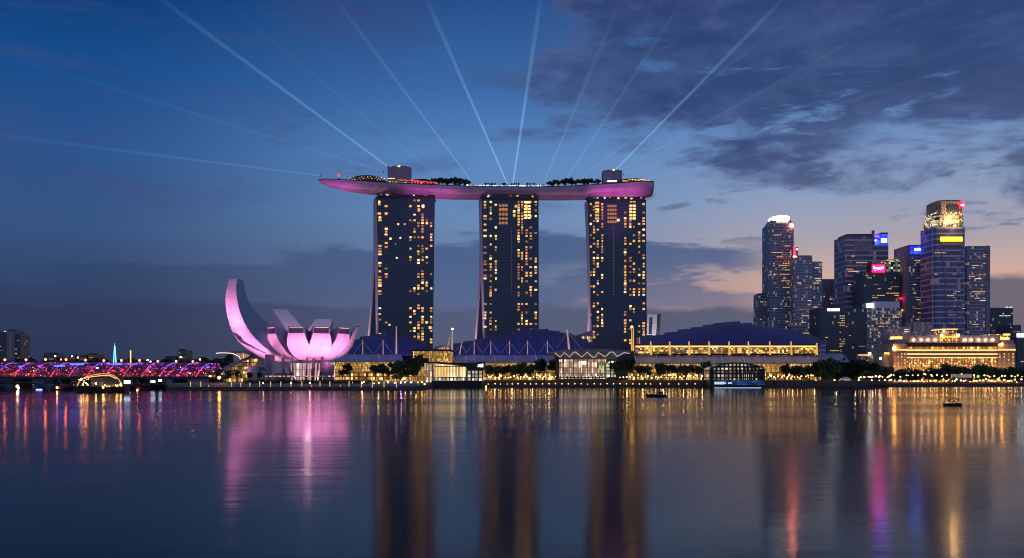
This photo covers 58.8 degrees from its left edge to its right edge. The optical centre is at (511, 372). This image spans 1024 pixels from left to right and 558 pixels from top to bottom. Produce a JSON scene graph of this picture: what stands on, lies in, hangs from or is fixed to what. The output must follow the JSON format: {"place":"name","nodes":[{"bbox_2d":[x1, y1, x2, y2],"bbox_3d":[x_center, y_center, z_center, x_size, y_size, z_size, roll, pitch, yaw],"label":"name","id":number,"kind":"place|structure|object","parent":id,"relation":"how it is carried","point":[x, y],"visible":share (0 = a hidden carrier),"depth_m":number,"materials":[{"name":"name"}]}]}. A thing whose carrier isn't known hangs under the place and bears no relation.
{"place":"outdoors","nodes":[
{"label":"outdoors","id":0,"kind":"place"},
{"bbox_2d":[0,329,29,361],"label":"apartment block","id":1,"kind":"structure","parent":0,"point":[14,345],"depth_m":1400.00,"materials":[{"name":"grey concrete"}]},
{"bbox_2d":[0,353,233,369],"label":"woods","id":2,"kind":"object","parent":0,"point":[228,359],"visible":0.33,"depth_m":1279.56,"materials":[{"name":"green plant"}]},
{"bbox_2d":[166,381,430,386],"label":"museum terrace","id":3,"kind":"structure","parent":0,"point":[391,383],"depth_m":632.00,"materials":[{"name":"concrete"}]},
{"bbox_2d":[224,370,231,382],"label":"tree","id":4,"kind":"object","parent":3,"relation":"on","point":[227,374],"visible":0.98,"depth_m":638.96,"materials":[{"name":"green plant"}]},
{"bbox_2d":[217,351,264,381],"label":"swooping pavilion","id":5,"kind":"structure","parent":3,"relation":"on","point":[248,358],"depth_m":717.00,"materials":[{"name":"yellow"}]},
{"bbox_2d":[226,279,359,382],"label":"lotus museum","id":6,"kind":"structure","parent":3,"relation":"on","point":[287,336],"depth_m":670.28,"materials":[{"name":"pink"}]},
{"bbox_2d":[244,379,372,383],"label":"hedge","id":7,"kind":"object","parent":3,"relation":"on","point":[311,381],"visible":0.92,"depth_m":632.56,"materials":[{"name":"green plant"}]},
{"bbox_2d":[342,363,352,379],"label":"tree","id":8,"kind":"object","parent":3,"relation":"on","point":[348,367],"visible":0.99,"depth_m":768.31,"materials":[{"name":"green plant"}]},
{"bbox_2d":[370,363,391,381],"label":"tree","id":9,"kind":"object","parent":3,"relation":"on","point":[382,368],"visible":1,"depth_m":737.39,"materials":[{"name":"green plant"}]},
{"bbox_2d":[387,362,399,380],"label":"tree","id":10,"kind":"object","parent":3,"relation":"on","point":[395,365],"visible":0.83,"depth_m":734.05,"materials":[{"name":"green plant"}]},
{"bbox_2d":[392,367,406,380],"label":"tree","id":11,"kind":"object","parent":3,"relation":"on","point":[399,374],"visible":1,"depth_m":718.42,"materials":[{"name":"green plant"}]},
{"bbox_2d":[394,359,407,381],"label":"tree","id":12,"kind":"object","parent":3,"relation":"on","point":[403,363],"visible":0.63,"depth_m":734.15,"materials":[{"name":"green plant"}]},
{"bbox_2d":[406,357,417,381],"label":"tree","id":13,"kind":"object","parent":3,"relation":"on","point":[412,361],"visible":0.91,"depth_m":732.61,"materials":[{"name":"green plant"}]},
{"bbox_2d":[404,366,420,381],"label":"tree","id":14,"kind":"object","parent":3,"relation":"on","point":[414,370],"visible":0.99,"depth_m":719.83,"materials":[{"name":"green plant"}]},
{"bbox_2d":[408,353,427,381],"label":"tree","id":15,"kind":"object","parent":3,"relation":"on","point":[419,358],"visible":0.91,"depth_m":732.89,"materials":[{"name":"green plant"}]},
{"bbox_2d":[331,354,410,380],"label":"shopping hall","id":16,"kind":"structure","parent":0,"point":[361,364],"depth_m":790.00,"materials":[{"name":"yellow"}]},
{"bbox_2d":[348,332,425,359],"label":"stepped roof","id":17,"kind":"structure","parent":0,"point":[406,344],"depth_m":822.05,"materials":[{"name":"metal"}]},
{"bbox_2d":[368,194,435,348],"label":"hotel tower","id":18,"kind":"structure","parent":0,"point":[402,293],"depth_m":909.00,"materials":[{"name":"blue glass"}]},
{"bbox_2d":[378,200,431,336],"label":"lit room windows","id":19,"kind":"structure","parent":18,"relation":"in","point":[413,200],"depth_m":908.66,"materials":[{"name":"yellow"}]},
{"bbox_2d":[318,166,653,199],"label":"roof park","id":20,"kind":"structure","parent":18,"relation":"on","point":[402,182],"depth_m":902.74,"materials":[{"name":"metal"}]},
{"bbox_2d":[452,355,554,379],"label":"shopping hall","id":21,"kind":"structure","parent":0,"point":[499,360],"depth_m":790.00,"materials":[{"name":"yellow"}]},
{"bbox_2d":[0,381,1023,557],"bbox_3d":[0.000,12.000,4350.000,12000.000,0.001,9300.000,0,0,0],"label":"water","id":22,"kind":"structure","parent":0,"point":[705,472],"depth_m":107.58,"materials":[{"name":"blue liquid"}]},
{"bbox_2d":[0,381,45,389],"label":"jetty","id":23,"kind":"object","parent":22,"relation":"in","point":[41,386],"visible":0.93,"depth_m":608.50,"materials":[{"name":"black paint"}]},
{"bbox_2d":[51,384,75,390],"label":"work pontoon","id":24,"kind":"object","parent":22,"relation":"on","point":[65,387],"visible":0.84,"depth_m":587.85,"materials":[{"name":"black paint"}]},
{"bbox_2d":[76,373,129,392],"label":"tour barge","id":25,"kind":"object","parent":22,"relation":"on","point":[108,385],"visible":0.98,"depth_m":533.93,"materials":[{"name":"black paint"}]},
{"bbox_2d":[0,362,220,388],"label":"helix bridge","id":26,"kind":"structure","parent":22,"relation":"in","point":[78,371],"depth_m":646.60,"materials":[{"name":"purple"}]},
{"bbox_2d":[13,375,227,387],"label":"road bridge","id":27,"kind":"structure","parent":22,"relation":"in","point":[56,382],"depth_m":696.82,"materials":[{"name":"concrete"}]},
{"bbox_2d":[124,380,149,389],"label":"landing pontoon","id":28,"kind":"object","parent":22,"relation":"on","point":[137,386],"visible":0.77,"depth_m":597.35,"materials":[{"name":"black paint"}]},
{"bbox_2d":[149,379,167,389],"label":"moored boat","id":29,"kind":"object","parent":22,"relation":"on","point":[157,384],"visible":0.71,"depth_m":609.50,"materials":[{"name":"black paint"}]},
{"bbox_2d":[422,362,486,387],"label":"glass pavilion","id":30,"kind":"structure","parent":22,"relation":"in","point":[447,375],"depth_m":689.50,"materials":[{"name":"beige glass"}]},
{"bbox_2d":[646,392,666,396],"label":"motor boat","id":31,"kind":"object","parent":22,"relation":"on","point":[659,394],"visible":0.84,"depth_m":445.24,"materials":[{"name":"black paint"}]},
{"bbox_2d":[703,362,764,387],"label":"arched glass house","id":32,"kind":"structure","parent":22,"relation":"in","point":[734,375],"depth_m":689.10,"materials":[{"name":"grey"}]},
{"bbox_2d":[943,398,961,405],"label":"passenger boat","id":33,"kind":"object","parent":22,"relation":"on","point":[953,404],"visible":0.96,"depth_m":323.69,"materials":[{"name":"black paint"}]},
{"bbox_2d":[0,373,1023,385],"bbox_3d":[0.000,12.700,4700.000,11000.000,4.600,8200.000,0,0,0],"label":"ground","id":34,"kind":"structure","parent":0,"point":[279,378],"depth_m":1004.89,"materials":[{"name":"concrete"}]},
{"bbox_2d":[44,353,65,361],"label":"apartment block","id":35,"kind":"structure","parent":34,"relation":"on","point":[50,356],"depth_m":1320.00,"materials":[{"name":"grey concrete"}]},
{"bbox_2d":[69,354,78,362],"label":"apartment block","id":36,"kind":"structure","parent":34,"relation":"on","point":[74,358],"depth_m":1320.00,"materials":[{"name":"grey concrete"}]},
{"bbox_2d":[87,353,104,360],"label":"apartment block","id":37,"kind":"structure","parent":34,"relation":"on","point":[90,356],"depth_m":1320.00,"materials":[{"name":"grey concrete"}]},
{"bbox_2d":[178,349,191,362],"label":"apartment block","id":38,"kind":"structure","parent":34,"relation":"on","point":[185,355],"depth_m":1320.00,"materials":[{"name":"grey concrete"}]},
{"bbox_2d":[169,385,411,386],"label":"railing","id":39,"kind":"object","parent":34,"relation":"on","point":[262,385],"visible":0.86,"depth_m":608.94,"materials":[{"name":"metal"}]},
{"bbox_2d":[411,349,453,381],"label":"lantern house","id":40,"kind":"structure","parent":34,"relation":"on","point":[438,355],"depth_m":770.00,"materials":[{"name":"yellow"}]},
{"bbox_2d":[475,195,538,338],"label":"hotel tower","id":41,"kind":"structure","parent":34,"relation":"on","point":[508,294],"depth_m":909.00,"materials":[{"name":"blue glass"}]},
{"bbox_2d":[483,201,536,329],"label":"lit room windows","id":42,"kind":"structure","parent":41,"relation":"in","point":[506,205],"depth_m":908.66,"materials":[{"name":"yellow"}]},
{"bbox_2d":[452,329,599,366],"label":"stepped roof","id":43,"kind":"structure","parent":34,"relation":"on","point":[537,339],"depth_m":822.57,"materials":[{"name":"metal"}]},
{"bbox_2d":[577,331,592,342],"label":"tower foyer","id":44,"kind":"object","parent":34,"relation":"on","point":[588,335],"visible":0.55,"depth_m":880.00,"materials":[{"name":"grey"}]},
{"bbox_2d":[165,384,1023,389],"bbox_3d":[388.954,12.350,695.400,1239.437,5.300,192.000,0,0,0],"label":"seawall","id":45,"kind":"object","parent":34,"relation":"on","point":[528,386],"visible":0.3,"depth_m":709.41,"materials":[{"name":"concrete"}]},
{"bbox_2d":[584,197,646,379],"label":"hotel tower","id":46,"kind":"structure","parent":34,"relation":"on","point":[616,262],"depth_m":909.00,"materials":[{"name":"blue glass"}]},
{"bbox_2d":[590,202,644,335],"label":"lit room windows","id":47,"kind":"structure","parent":46,"relation":"in","point":[597,202],"depth_m":908.66,"materials":[{"name":"yellow"}]},
{"bbox_2d":[640,321,826,354],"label":"stepped roof","id":48,"kind":"structure","parent":34,"relation":"on","point":[736,332],"depth_m":822.84,"materials":[{"name":"metal"}]},
{"bbox_2d":[753,293,763,324],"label":"office tower","id":49,"kind":"structure","parent":34,"relation":"on","point":[758,308],"depth_m":1332.20,"materials":[{"name":"glass"}]},
{"bbox_2d":[809,344,849,379],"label":"glass end house","id":50,"kind":"structure","parent":34,"relation":"on","point":[822,351],"depth_m":812.00,"materials":[{"name":"glass"}]},
{"bbox_2d":[830,360,849,379],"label":"tree","id":51,"kind":"object","parent":34,"relation":"on","point":[839,369],"visible":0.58,"depth_m":794.96,"materials":[{"name":"green plant"}]},
{"bbox_2d":[848,359,869,379],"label":"tree","id":52,"kind":"object","parent":34,"relation":"on","point":[861,363],"visible":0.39,"depth_m":796.91,"materials":[{"name":"green plant"}]},
{"bbox_2d":[858,368,883,379],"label":"tree","id":53,"kind":"object","parent":34,"relation":"on","point":[873,374],"visible":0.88,"depth_m":792.97,"materials":[{"name":"green plant"}]},
{"bbox_2d":[864,362,879,379],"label":"tree","id":54,"kind":"object","parent":34,"relation":"on","point":[874,365],"visible":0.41,"depth_m":798.94,"materials":[{"name":"green plant"}]},
{"bbox_2d":[872,366,892,379],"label":"tree","id":55,"kind":"object","parent":34,"relation":"on","point":[883,370],"visible":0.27,"depth_m":808.59,"materials":[{"name":"green plant"}]},
{"bbox_2d":[876,365,895,380],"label":"tree","id":56,"kind":"object","parent":34,"relation":"on","point":[889,370],"visible":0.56,"depth_m":811.31,"materials":[{"name":"green plant"}]},
{"bbox_2d":[895,369,908,382],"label":"tree","id":57,"kind":"object","parent":34,"relation":"on","point":[901,372],"visible":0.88,"depth_m":846.36,"materials":[{"name":"green plant"}]},
{"bbox_2d":[903,372,914,382],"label":"tree","id":58,"kind":"object","parent":34,"relation":"on","point":[910,377],"visible":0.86,"depth_m":844.61,"materials":[{"name":"green plant"}]},
{"bbox_2d":[909,370,923,382],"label":"tree","id":59,"kind":"object","parent":34,"relation":"on","point":[920,373],"visible":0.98,"depth_m":848.05,"materials":[{"name":"green plant"}]},
{"bbox_2d":[923,370,936,382],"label":"tree","id":60,"kind":"object","parent":34,"relation":"on","point":[930,375],"visible":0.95,"depth_m":844.90,"materials":[{"name":"green plant"}]},
{"bbox_2d":[849,367,1022,380],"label":"undergrowth","id":61,"kind":"object","parent":34,"relation":"on","point":[937,379],"visible":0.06,"depth_m":879.16,"materials":[{"name":"green plant"}]},
{"bbox_2d":[933,368,948,382],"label":"tree","id":62,"kind":"object","parent":34,"relation":"on","point":[937,375],"visible":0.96,"depth_m":847.89,"materials":[{"name":"green plant"}]},
{"bbox_2d":[935,362,962,382],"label":"tree","id":63,"kind":"object","parent":34,"relation":"on","point":[952,369],"visible":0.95,"depth_m":845.74,"materials":[{"name":"green plant"}]},
{"bbox_2d":[951,374,971,383],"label":"kiosk","id":64,"kind":"object","parent":34,"relation":"on","point":[962,377],"visible":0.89,"depth_m":790.00,"materials":[{"name":"grey glass"}]},
{"bbox_2d":[970,366,986,381],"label":"tree","id":65,"kind":"object","parent":34,"relation":"on","point":[977,371],"visible":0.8,"depth_m":844.08,"materials":[{"name":"green plant"}]},
{"bbox_2d":[973,364,993,382],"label":"tree","id":66,"kind":"object","parent":34,"relation":"on","point":[988,372],"visible":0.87,"depth_m":845.77,"materials":[{"name":"green plant"}]},
{"bbox_2d":[992,367,1006,382],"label":"tree","id":67,"kind":"object","parent":34,"relation":"on","point":[998,373],"visible":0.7,"depth_m":843.50,"materials":[{"name":"green plant"}]},
{"bbox_2d":[999,368,1016,382],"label":"tree","id":68,"kind":"object","parent":34,"relation":"on","point":[1010,372],"visible":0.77,"depth_m":845.09,"materials":[{"name":"green plant"}]},
{"bbox_2d":[1002,366,1023,382],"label":"tree","id":69,"kind":"object","parent":34,"relation":"on","point":[1020,373],"visible":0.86,"depth_m":846.81,"materials":[{"name":"green plant"}]},
{"bbox_2d":[0,0,1023,372],"label":"sky","id":70,"kind":"structure","parent":0,"point":[155,155],"materials":[{"name":"blue"}]},
{"bbox_2d":[647,314,660,334],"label":"leaning building","id":71,"kind":"structure","parent":0,"point":[653,324],"depth_m":960.00,"materials":[{"name":"white"}]},
{"bbox_2d":[484,380,887,384],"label":"promenade terrace","id":72,"kind":"structure","parent":0,"point":[550,382],"depth_m":734.00,"materials":[{"name":"concrete"}]},
{"bbox_2d":[485,365,493,379],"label":"tree","id":73,"kind":"object","parent":72,"relation":"on","point":[489,369],"visible":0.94,"depth_m":759.60,"materials":[{"name":"green plant"}]},
{"bbox_2d":[491,365,501,379],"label":"tree","id":74,"kind":"object","parent":72,"relation":"on","point":[497,370],"visible":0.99,"depth_m":764.44,"materials":[{"name":"green plant"}]},
{"bbox_2d":[501,364,510,374],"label":"tree","id":75,"kind":"object","parent":72,"relation":"on","point":[504,369],"visible":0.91,"depth_m":763.25,"materials":[{"name":"green plant"}]},
{"bbox_2d":[508,365,517,379],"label":"tree","id":76,"kind":"object","parent":72,"relation":"on","point":[512,370],"visible":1,"depth_m":763.07,"materials":[{"name":"green plant"}]},
{"bbox_2d":[513,361,527,379],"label":"tree","id":77,"kind":"object","parent":72,"relation":"on","point":[520,369],"visible":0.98,"depth_m":763.89,"materials":[{"name":"green plant"}]},
{"bbox_2d":[523,364,534,376],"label":"tree","id":78,"kind":"object","parent":72,"relation":"on","point":[530,369],"visible":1,"depth_m":762.59,"materials":[{"name":"green plant"}]},
{"bbox_2d":[534,358,555,379],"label":"tree","id":79,"kind":"object","parent":72,"relation":"on","point":[541,364],"visible":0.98,"depth_m":758.67,"materials":[{"name":"green plant"}]},
{"bbox_2d":[546,349,632,379],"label":"event pavilion","id":80,"kind":"structure","parent":72,"relation":"on","point":[582,364],"depth_m":744.00,"materials":[{"name":"brown"}]},
{"bbox_2d":[609,360,624,379],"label":"tree","id":81,"kind":"object","parent":72,"relation":"on","point":[617,366],"visible":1,"depth_m":741.18,"materials":[{"name":"green plant"}]},
{"bbox_2d":[622,359,635,379],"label":"tree","id":82,"kind":"object","parent":72,"relation":"on","point":[626,363],"visible":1,"depth_m":738.83,"materials":[{"name":"green plant"}]},
{"bbox_2d":[644,365,652,375],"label":"tree","id":83,"kind":"object","parent":72,"relation":"on","point":[649,371],"visible":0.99,"depth_m":765.96,"materials":[{"name":"green plant"}]},
{"bbox_2d":[654,363,666,379],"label":"tree","id":84,"kind":"object","parent":72,"relation":"on","point":[660,368],"visible":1,"depth_m":761.49,"materials":[{"name":"green plant"}]},
{"bbox_2d":[670,364,683,373],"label":"tree","id":85,"kind":"object","parent":72,"relation":"on","point":[676,369],"visible":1,"depth_m":764.51,"materials":[{"name":"green plant"}]},
{"bbox_2d":[682,365,689,379],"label":"tree","id":86,"kind":"object","parent":72,"relation":"on","point":[686,371],"visible":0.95,"depth_m":765.65,"materials":[{"name":"green plant"}]},
{"bbox_2d":[687,364,698,379],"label":"tree","id":87,"kind":"object","parent":72,"relation":"on","point":[692,369],"visible":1,"depth_m":766.36,"materials":[{"name":"green plant"}]},
{"bbox_2d":[628,344,829,379],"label":"shopping hall","id":88,"kind":"structure","parent":72,"relation":"on","point":[771,364],"depth_m":806.70,"materials":[{"name":"yellow glass"}]},
{"bbox_2d":[778,363,793,379],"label":"tree","id":89,"kind":"object","parent":72,"relation":"on","point":[785,369],"visible":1,"depth_m":771.45,"materials":[{"name":"green plant"}]},
{"bbox_2d":[791,365,802,378],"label":"tree","id":90,"kind":"object","parent":72,"relation":"on","point":[795,371],"visible":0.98,"depth_m":770.02,"materials":[{"name":"green plant"}]},
{"bbox_2d":[797,365,806,379],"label":"tree","id":91,"kind":"object","parent":72,"relation":"on","point":[803,374],"visible":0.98,"depth_m":770.05,"materials":[{"name":"green plant"}]},
{"bbox_2d":[804,365,818,379],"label":"tree","id":92,"kind":"object","parent":72,"relation":"on","point":[810,370],"visible":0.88,"depth_m":768.44,"materials":[{"name":"green plant"}]},
{"bbox_2d":[811,361,824,379],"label":"tree","id":93,"kind":"object","parent":72,"relation":"on","point":[817,367],"visible":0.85,"depth_m":769.12,"materials":[{"name":"green plant"}]},
{"bbox_2d":[815,357,836,379],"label":"tree","id":94,"kind":"object","parent":72,"relation":"on","point":[829,364],"visible":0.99,"depth_m":766.43,"materials":[{"name":"green plant"}]},
{"bbox_2d":[840,365,866,379],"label":"tree","id":95,"kind":"object","parent":72,"relation":"on","point":[852,373],"visible":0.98,"depth_m":785.70,"materials":[{"name":"green plant"}]},
{"bbox_2d":[762,214,793,328],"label":"office tower","id":96,"kind":"structure","parent":0,"point":[777,240],"depth_m":1300.00,"materials":[{"name":"glass"}]},
{"bbox_2d":[789,247,821,333],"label":"office tower","id":97,"kind":"structure","parent":0,"point":[805,283],"depth_m":1280.00,"materials":[{"name":"glass"}]},
{"bbox_2d":[822,279,833,307],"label":"office tower","id":98,"kind":"structure","parent":0,"point":[826,293],"depth_m":1400.00,"materials":[{"name":"grey"}]},
{"bbox_2d":[809,308,866,360],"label":"office tower","id":99,"kind":"structure","parent":0,"point":[843,331],"depth_m":1180.00,"materials":[{"name":"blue glass"}]},
{"bbox_2d":[834,230,887,307],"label":"office tower","id":100,"kind":"structure","parent":0,"point":[854,254],"depth_m":1310.00,"materials":[{"name":"glass"}]},
{"bbox_2d":[857,353,872,379],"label":"house","id":101,"kind":"structure","parent":0,"point":[868,357],"depth_m":1000.00,"materials":[{"name":"grey"}]},
{"bbox_2d":[854,259,902,310],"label":"office tower","id":102,"kind":"structure","parent":0,"point":[878,282],"depth_m":1260.00,"materials":[{"name":"black glass"}]},
{"bbox_2d":[862,302,901,353],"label":"office tower","id":103,"kind":"structure","parent":0,"point":[883,314],"depth_m":1220.00,"materials":[{"name":"white"}]},
{"bbox_2d":[880,327,910,344],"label":"stone house","id":104,"kind":"structure","parent":0,"point":[886,333],"depth_m":1010.00,"materials":[{"name":"grey"}]},
{"bbox_2d":[894,245,919,326],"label":"office tower","id":105,"kind":"structure","parent":0,"point":[908,256],"depth_m":1250.00,"materials":[{"name":"glass"}]},
{"bbox_2d":[905,322,932,334],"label":"stone house","id":106,"kind":"structure","parent":0,"point":[921,328],"depth_m":1060.00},
{"bbox_2d":[920,200,964,334],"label":"office tower","id":107,"kind":"structure","parent":0,"point":[942,269],"depth_m":1200.00,"materials":[{"name":"blue glass"}]},
{"bbox_2d":[873,329,1015,381],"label":"classical hotel","id":108,"kind":"structure","parent":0,"point":[937,348],"depth_m":932.00,"materials":[{"name":"brown stone"}]},
{"bbox_2d":[965,246,989,334],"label":"office tower","id":109,"kind":"structure","parent":0,"point":[977,290],"depth_m":1230.00,"materials":[{"name":"blue"}]},
{"bbox_2d":[990,307,1012,333],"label":"office tower","id":110,"kind":"structure","parent":0,"point":[1000,316],"depth_m":1240.00,"materials":[{"name":"blue glass"}]},
{"bbox_2d":[996,325,1020,337],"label":"house","id":111,"kind":"structure","parent":0,"point":[1012,330],"depth_m":1120.00,"materials":[{"name":"blue glass"}]},
{"bbox_2d":[1010,333,1023,380],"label":"house","id":112,"kind":"structure","parent":0,"point":[1019,348],"depth_m":1040.00,"materials":[{"name":"blue glass"}]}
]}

